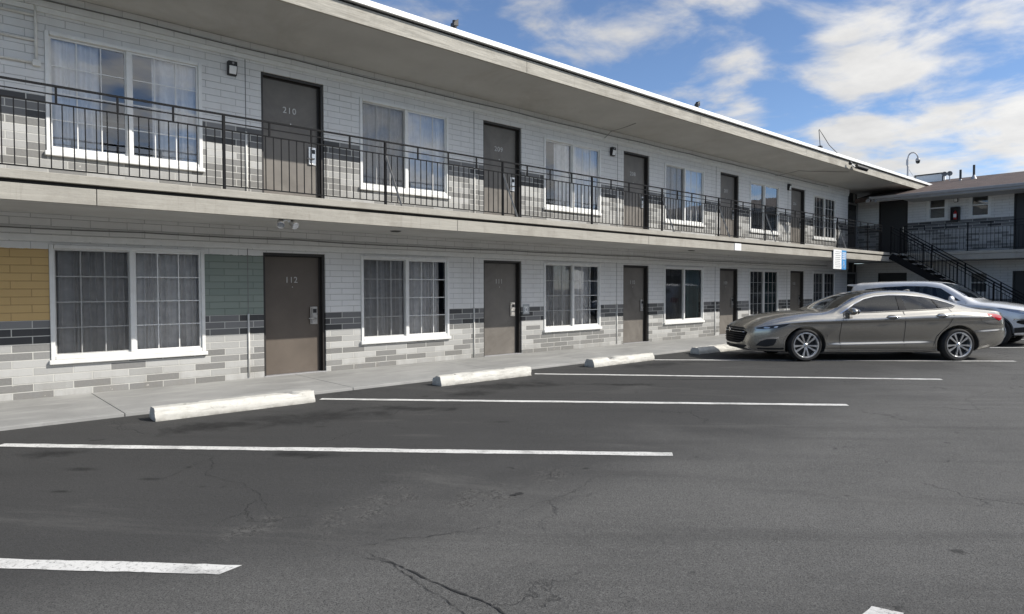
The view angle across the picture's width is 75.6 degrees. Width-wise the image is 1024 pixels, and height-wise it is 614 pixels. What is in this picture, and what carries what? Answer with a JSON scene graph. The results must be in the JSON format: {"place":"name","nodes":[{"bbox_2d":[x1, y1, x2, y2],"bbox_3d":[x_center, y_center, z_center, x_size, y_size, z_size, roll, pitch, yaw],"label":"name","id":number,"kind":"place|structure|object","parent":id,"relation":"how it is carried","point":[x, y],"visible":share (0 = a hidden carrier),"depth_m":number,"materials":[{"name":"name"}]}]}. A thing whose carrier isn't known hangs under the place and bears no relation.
{"place":"outdoors","nodes":[
{"label":"outdoors","id":0,"kind":"place"},
{"bbox_2d":[0,335,726,430],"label":"walkway","id":1,"kind":"structure","parent":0,"point":[32,412],"depth_m":10.16,"materials":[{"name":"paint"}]},
{"bbox_2d":[0,337,1023,613],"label":"parking lot","id":2,"kind":"structure","parent":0,"point":[896,485],"depth_m":4.79,"materials":[{"name":"grey asphalt"}]},
{"bbox_2d":[0,558,240,573],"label":"parking line","id":3,"kind":"object","parent":2,"relation":"on","point":[84,565],"visible":1,"depth_m":3.61,"materials":[{"name":"paint"}]},
{"bbox_2d":[174,450,272,519],"bbox_3d":[-2.376,1.365,5.408,0.266,0.001,2.698,-2,2,-42],"label":"asphalt crack","id":4,"kind":"object","parent":2,"relation":"on","point":[233,481],"visible":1,"depth_m":5.16,"materials":[{"name":"black asphalt"}]},
{"bbox_2d":[149,390,314,421],"bbox_3d":[-3.430,1.212,8.264,1.938,0.152,0.253,-2,2,-42],"label":"wheel stop","id":5,"kind":"object","parent":2,"relation":"on","point":[199,408],"visible":1,"depth_m":8.10,"materials":[{"name":"paint"}]},
{"bbox_2d":[0,443,672,455],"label":"parking line","id":6,"kind":"object","parent":2,"relation":"on","point":[347,449],"visible":1,"depth_m":6.21,"materials":[{"name":"paint"}]},
{"bbox_2d":[353,553,464,613],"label":"asphalt crack","id":7,"kind":"object","parent":2,"relation":"on","point":[417,582],"visible":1,"depth_m":3.44,"materials":[{"name":"black asphalt"}]},
{"bbox_2d":[348,526,489,546],"bbox_3d":[-0.476,1.401,4.076,1.134,0.001,0.087,-1,2,-26],"label":"asphalt crack","id":8,"kind":"object","parent":2,"relation":"on","point":[428,536],"visible":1,"depth_m":4.03,"materials":[{"name":"black asphalt"}]},
{"bbox_2d":[371,553,504,613],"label":"asphalt crack","id":9,"kind":"object","parent":2,"relation":"on","point":[499,609],"visible":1,"depth_m":3.33,"materials":[{"name":"black asphalt"}]},
{"bbox_2d":[0,0,931,400],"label":"motel building","id":10,"kind":"structure","parent":2,"relation":"on","point":[108,306],"depth_m":11.74,"materials":[{"name":"paint"}]},
{"bbox_2d":[0,4,40,66],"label":"conduit pipes","id":11,"kind":"object","parent":10,"relation":"attached to","point":[36,62],"visible":1,"depth_m":8.79,"materials":[{"name":"white metal"}]},
{"bbox_2d":[44,30,204,171],"bbox_3d":[-5.613,-2.923,9.656,2.052,1.683,0.236,-2,2,-42],"label":"window","id":12,"kind":"structure","parent":10,"relation":"in","point":[70,61],"depth_m":9.51,"materials":[{"name":"white plastic"}]},
{"bbox_2d":[48,244,207,364],"bbox_3d":[-5.608,-0.054,9.739,2.052,1.643,0.234,-2,2,-42],"label":"window","id":13,"kind":"structure","parent":10,"relation":"in","point":[107,303],"depth_m":9.69,"materials":[{"name":"white plastic"}]},
{"bbox_2d":[227,60,236,76],"bbox_3d":[-4.454,-3.801,10.519,0.139,0.217,0.112,-2,2,-42],"label":"wall lamp","id":14,"kind":"object","parent":10,"relation":"attached to","point":[231,68],"visible":1,"depth_m":10.49,"materials":[{"name":"black plastic"}]},
{"bbox_2d":[277,219,298,228],"bbox_3d":[-3.220,-1.197,9.451,0.320,0.162,0.156,-2,2,-42],"label":"twin floodlight","id":15,"kind":"object","parent":10,"relation":"attached to","point":[292,223],"visible":0.94,"depth_m":9.44,"materials":[{"name":"plastic"}]},
{"bbox_2d":[261,72,323,198],"bbox_3d":[-3.801,-2.772,11.364,1.111,2.258,0.168,-2,2,-42],"label":"door","id":16,"kind":"structure","parent":10,"relation":"in","point":[285,100],"depth_m":11.38,"materials":[{"name":"beige paint"}]},
{"bbox_2d":[263,252,326,376],"bbox_3d":[-3.776,0.118,11.426,1.111,2.079,0.228,-2,2,-42],"label":"door","id":17,"kind":"structure","parent":10,"relation":"in","point":[293,284],"depth_m":11.47,"materials":[{"name":"brown paint"}]},
{"bbox_2d":[359,97,450,198],"bbox_3d":[-2.086,-3.020,12.828,2.053,1.683,0.236,-2,2,-42],"label":"window","id":18,"kind":"structure","parent":10,"relation":"in","point":[378,120],"depth_m":12.79,"materials":[{"name":"white plastic"}]},
{"bbox_2d":[360,255,450,344],"bbox_3d":[-2.082,-0.151,12.912,2.053,1.643,0.236,-2,2,-42],"label":"window","id":19,"kind":"structure","parent":10,"relation":"in","point":[400,297],"depth_m":12.85,"materials":[{"name":"white glass"}]},
{"bbox_2d":[0,226,815,265],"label":"wall cable","id":20,"kind":"object","parent":10,"relation":"attached to","point":[354,243],"depth_m":11.65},
{"bbox_2d":[44,0,827,186],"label":"wall cable","id":21,"kind":"object","parent":10,"relation":"attached to","point":[370,78],"depth_m":11.80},
{"bbox_2d":[0,76,881,251],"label":"balcony railing","id":22,"kind":"object","parent":10,"relation":"on","point":[386,163],"visible":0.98,"depth_m":10.94,"materials":[{"name":"black metal"}]},
{"bbox_2d":[451,19,457,28],"bbox_3d":[-0.987,-4.822,11.345,0.180,0.248,0.180,-2,2,-42],"label":"roof vent","id":23,"kind":"object","parent":10,"relation":"on","point":[454,23],"visible":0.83,"depth_m":11.31,"materials":[{"name":"black plastic"}]},
{"bbox_2d":[483,120,520,216],"bbox_3d":[-0.274,-2.870,14.536,1.111,2.258,0.168,-2,2,-42],"label":"door","id":24,"kind":"structure","parent":10,"relation":"in","point":[501,142],"depth_m":14.56,"materials":[{"name":"beige paint"}]},
{"bbox_2d":[484,260,521,356],"bbox_3d":[-0.250,0.020,14.598,1.111,2.079,0.228,-2,2,-42],"label":"door","id":25,"kind":"structure","parent":10,"relation":"in","point":[502,279],"depth_m":14.68,"materials":[{"name":"beige paint"}]},
{"bbox_2d":[523,304,528,313],"bbox_3d":[0.322,0.051,14.990,0.200,0.230,0.014,-2,2,-42],"label":"wall plate","id":26,"kind":"object","parent":10,"relation":"attached to","point":[525,308],"depth_m":14.98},
{"bbox_2d":[543,262,601,332],"bbox_3d":[1.444,-0.248,16.083,2.052,1.643,0.236,-2,2,-42],"label":"window","id":27,"kind":"structure","parent":10,"relation":"in","point":[566,285],"depth_m":16.03,"materials":[{"name":"white glass"}]},
{"bbox_2d":[543,137,601,215],"bbox_3d":[1.440,-3.117,16.000,2.052,1.683,0.237,-2,2,-42],"label":"window","id":28,"kind":"structure","parent":10,"relation":"in","point":[568,156],"depth_m":16.04,"materials":[{"name":"clear glass"}]},
{"bbox_2d":[610,147,615,155],"bbox_3d":[2.586,-3.965,16.851,0.139,0.217,0.112,-2,2,-42],"label":"wall lamp","id":29,"kind":"object","parent":10,"relation":"attached to","point":[612,151],"visible":1,"depth_m":16.82,"materials":[{"name":"black plastic"}]},
{"bbox_2d":[623,265,648,343],"bbox_3d":[3.276,-0.077,17.769,1.111,2.079,0.228,-2,2,-42],"label":"door","id":30,"kind":"structure","parent":10,"relation":"in","point":[635,277],"depth_m":17.88,"materials":[{"name":"beige paint"}]},
{"bbox_2d":[624,151,647,228],"bbox_3d":[3.252,-2.967,17.708,1.111,2.258,0.168,-2,2,-42],"label":"door","id":31,"kind":"structure","parent":10,"relation":"in","point":[635,165],"depth_m":17.77,"materials":[{"name":"beige paint"}]},
{"bbox_2d":[663,266,704,324],"bbox_3d":[4.971,-0.346,19.255,2.052,1.643,0.235,-2,2,-42],"label":"window","id":32,"kind":"structure","parent":10,"relation":"in","point":[681,284],"depth_m":19.24,"materials":[{"name":"glass"}]},
{"bbox_2d":[664,162,705,226],"bbox_3d":[4.966,-3.215,19.172,2.052,1.683,0.237,-2,2,-42],"label":"window","id":33,"kind":"structure","parent":10,"relation":"in","point":[688,180],"depth_m":19.13,"materials":[{"name":"white plastic"}]},
{"bbox_2d":[719,268,736,334],"bbox_3d":[6.803,-0.174,20.941,1.111,2.079,0.228,-2,2,-42],"label":"door","id":34,"kind":"structure","parent":10,"relation":"in","point":[728,277],"depth_m":21.05,"materials":[{"name":"beige paint"}]},
{"bbox_2d":[720,172,737,237],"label":"door","id":35,"kind":"structure","parent":10,"relation":"in","point":[729,182],"depth_m":21.00,"materials":[{"name":"brown paint"}]},
{"bbox_2d":[734,243,740,250],"bbox_3d":[6.044,-1.605,17.671,0.340,0.190,0.012,-2,2,-42],"label":"sign plate","id":36,"kind":"object","parent":10,"relation":"attached to","point":[737,246],"visible":1,"depth_m":17.65,"materials":[{"name":"white plastic"}]},
{"bbox_2d":[749,269,778,314],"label":"window","id":37,"kind":"structure","parent":10,"relation":"in","point":[762,283],"depth_m":22.40,"materials":[{"name":"white plastic"}]},
{"bbox_2d":[749,181,779,234],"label":"window","id":38,"kind":"structure","parent":10,"relation":"in","point":[760,193],"depth_m":22.32,"materials":[{"name":"white plastic"}]},
{"bbox_2d":[790,271,802,309],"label":"door","id":39,"kind":"structure","parent":10,"relation":"in","point":[796,277],"depth_m":24.26,"materials":[{"name":"beige paint"}]},
{"bbox_2d":[791,187,803,243],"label":"door","id":40,"kind":"structure","parent":10,"relation":"in","point":[797,195],"depth_m":24.17,"materials":[{"name":"brown paint"}]},
{"bbox_2d":[776,171,831,175],"bbox_3d":[10.383,-4.598,22.744,2.765,0.219,0.125,0,2,-8],"label":"wall cable","id":41,"kind":"object","parent":10,"relation":"attached to","point":[809,171],"depth_m":22.75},
{"bbox_2d":[812,271,834,301],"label":"window","id":42,"kind":"structure","parent":10,"relation":"in","point":[821,284],"depth_m":25.57,"materials":[{"name":"white plastic"}]},
{"bbox_2d":[813,194,836,241],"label":"window","id":43,"kind":"structure","parent":10,"relation":"in","point":[822,205],"depth_m":25.50,"materials":[{"name":"white plastic"}]},
{"bbox_2d":[818,129,836,152],"bbox_3d":[10.646,-5.411,22.056,1.863,0.769,0.120,-2,2,-42],"label":"roof antenna","id":44,"kind":"object","parent":10,"relation":"on","point":[820,146],"visible":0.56,"depth_m":21.50,"materials":[{"name":"grey metal"}]},
{"bbox_2d":[833,249,845,269],"bbox_3d":[10.917,-1.579,22.020,1.020,0.650,0.065,-2,2,-42],"label":"hanging sign","id":45,"kind":"object","parent":10,"relation":"hanging from","point":[839,259],"visible":1,"depth_m":21.98,"materials":[{"name":"white plastic"}]},
{"bbox_2d":[847,272,856,291],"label":"corridor door","id":46,"kind":"structure","parent":10,"relation":"in","point":[851,276],"depth_m":27.86,"materials":[{"name":"paint"}]},
{"bbox_2d":[847,202,857,248],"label":"corridor door","id":47,"kind":"structure","parent":10,"relation":"in","point":[852,207],"depth_m":27.85,"materials":[{"name":"paint"}]},
{"bbox_2d":[848,161,868,171],"bbox_3d":[11.757,-4.786,22.558,1.043,0.252,0.281,-1,2,-30],"label":"eave camera","id":48,"kind":"object","parent":10,"relation":"attached to","point":[861,167],"visible":1,"depth_m":22.59,"materials":[{"name":"black plastic"}]},
{"bbox_2d":[432,366,530,385],"bbox_3d":[-0.450,1.129,10.939,1.937,0.153,0.251,-2,2,-41],"label":"wheel stop","id":49,"kind":"object","parent":2,"relation":"on","point":[472,377],"visible":1,"depth_m":10.75,"materials":[{"name":"paint"}]},
{"bbox_2d":[319,398,848,405],"bbox_3d":[0.860,1.262,8.798,6.987,0.001,0.146,0,2,4],"label":"parking line","id":50,"kind":"object","parent":2,"relation":"on","point":[586,401],"visible":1,"depth_m":8.81,"materials":[{"name":"paint"}]},
{"bbox_2d":[585,353,654,366],"bbox_3d":[2.202,1.056,13.340,1.938,0.152,0.252,-2,2,-42],"label":"wheel stop","id":51,"kind":"object","parent":2,"relation":"on","point":[607,361],"visible":1,"depth_m":13.15,"materials":[{"name":"paint"}]},
{"bbox_2d":[690,344,740,353],"bbox_3d":[4.909,0.982,15.758,1.935,0.152,0.254,-2,2,-41],"label":"wheel stop","id":52,"kind":"object","parent":2,"relation":"on","point":[710,349],"visible":0.84,"depth_m":15.42,"materials":[{"name":"paint"}]},
{"bbox_2d":[535,373,941,379],"bbox_3d":[3.749,1.186,11.284,6.737,0.001,0.149,0,2,7],"label":"parking line","id":53,"kind":"object","parent":2,"relation":"on","point":[742,376],"visible":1,"depth_m":11.27,"materials":[{"name":"paint"}]},
{"bbox_2d":[655,359,939,360],"bbox_3d":[6.665,1.110,13.730,7.353,0.001,0.147,0,2,3],"label":"parking line","id":54,"kind":"object","parent":2,"relation":"on","point":[850,360],"visible":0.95,"depth_m":13.71,"materials":[{"name":"paint"}]},
{"bbox_2d":[725,289,1004,360],"bbox_3d":[7.566,0.354,14.458,5.644,1.475,2.278,0,2,-1],"label":"sedan","id":55,"kind":"object","parent":2,"relation":"on","point":[906,321],"visible":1,"depth_m":13.61,"materials":[{"name":"grey metal"}]},
{"bbox_2d":[863,606,902,613],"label":"parking line","id":56,"kind":"object","parent":2,"relation":"on","point":[873,610],"visible":1,"depth_m":3.10,"materials":[{"name":"paint"}]},
{"bbox_2d":[847,281,1023,345],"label":"suv","id":57,"kind":"object","parent":2,"relation":"on","point":[1012,314],"visible":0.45,"depth_m":17.93,"materials":[{"name":"silver metal"}]},
{"bbox_2d":[889,226,1023,303],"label":"staircase","id":58,"kind":"structure","parent":2,"relation":"on","point":[919,269],"depth_m":24.32,"materials":[{"name":"black metal"}]},
{"bbox_2d":[990,347,1023,347],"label":"parking line","id":59,"kind":"object","parent":2,"relation":"on","point":[1006,347],"visible":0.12,"depth_m":16.61,"materials":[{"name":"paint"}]},
{"bbox_2d":[370,0,1023,263],"label":"sky","id":60,"kind":"structure","parent":0,"point":[883,82],"materials":[{"name":"blue"}]},
{"label":"ground","id":61,"kind":"structure","parent":0,"visible":0},
{"bbox_2d":[855,171,1023,303],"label":"motel wing","id":62,"kind":"structure","parent":61,"relation":"on","point":[987,198],"depth_m":25.52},
{"bbox_2d":[878,273,906,281],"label":"door","id":63,"kind":"structure","parent":62,"relation":"in","point":[882,277],"depth_m":27.42,"materials":[{"name":"paint"}]},
{"bbox_2d":[878,200,907,252],"bbox_3d":[15.803,-3.265,27.343,0.150,2.258,1.088,-2,2,-42],"label":"door","id":64,"kind":"structure","parent":62,"relation":"in","point":[894,213],"depth_m":27.37,"materials":[{"name":"paint"}]},
{"bbox_2d":[906,152,919,177],"bbox_3d":[17.023,-5.773,28.039,0.566,1.627,1.015,0,2,16],"label":"camera mast","id":65,"kind":"object","parent":62,"relation":"on","point":[917,160],"visible":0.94,"depth_m":28.01,"materials":[{"name":"grey metal"}]},
{"bbox_2d":[914,172,945,181],"bbox_3d":[18.831,-5.586,29.723,0.530,0.750,1.150,-2,2,-42],"label":"rooftop unit","id":66,"kind":"object","parent":62,"relation":"on","point":[933,177],"visible":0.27,"depth_m":29.48,"materials":[{"name":"white metal"}]},
{"bbox_2d":[926,199,947,220],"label":"window","id":67,"kind":"structure","parent":62,"relation":"in","point":[939,214],"depth_m":26.15,"materials":[{"name":"white plastic"}]},
{"bbox_2d":[950,207,960,220],"bbox_3d":[17.159,-3.607,25.561,0.158,0.520,0.300,-2,2,-42],"label":"extinguisher cabinet","id":68,"kind":"object","parent":62,"relation":"attached to","point":[955,212],"visible":1,"depth_m":25.56,"materials":[{"name":"black plastic"}]},
{"bbox_2d":[959,170,961,179],"bbox_3d":[19.032,-5.517,28.028,0.260,0.610,0.253,-2,2,-42],"label":"vent pipe","id":69,"kind":"object","parent":62,"relation":"on","point":[960,174],"visible":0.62,"depth_m":27.99,"materials":[{"name":"black metal"}]},
{"bbox_2d":[904,218,1023,252],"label":"wing railing","id":70,"kind":"object","parent":62,"relation":"on","point":[945,226],"visible":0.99,"depth_m":24.23,"materials":[{"name":"black metal"}]},
{"bbox_2d":[971,165,976,178],"bbox_3d":[19.353,-5.637,27.668,0.260,0.630,0.253,-2,2,-42],"label":"vent pipe","id":71,"kind":"object","parent":62,"relation":"on","point":[973,176],"visible":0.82,"depth_m":27.62,"materials":[{"name":"black plastic"}]},
{"bbox_2d":[967,270,989,294],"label":"window","id":72,"kind":"structure","parent":62,"relation":"in","point":[969,279],"depth_m":25.21,"materials":[{"name":"black glass"}]},
{"bbox_2d":[969,196,991,218],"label":"window","id":73,"kind":"structure","parent":62,"relation":"in","point":[978,211],"depth_m":25.11,"materials":[{"name":"white plastic"}]},
{"bbox_2d":[1012,271,1023,303],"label":"door","id":74,"kind":"structure","parent":62,"relation":"in","point":[1018,276],"depth_m":24.29,"materials":[{"name":"paint"}]},
{"bbox_2d":[1013,193,1023,248],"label":"door","id":75,"kind":"structure","parent":62,"relation":"in","point":[1018,197],"depth_m":24.23,"materials":[{"name":"paint"}]}
]}

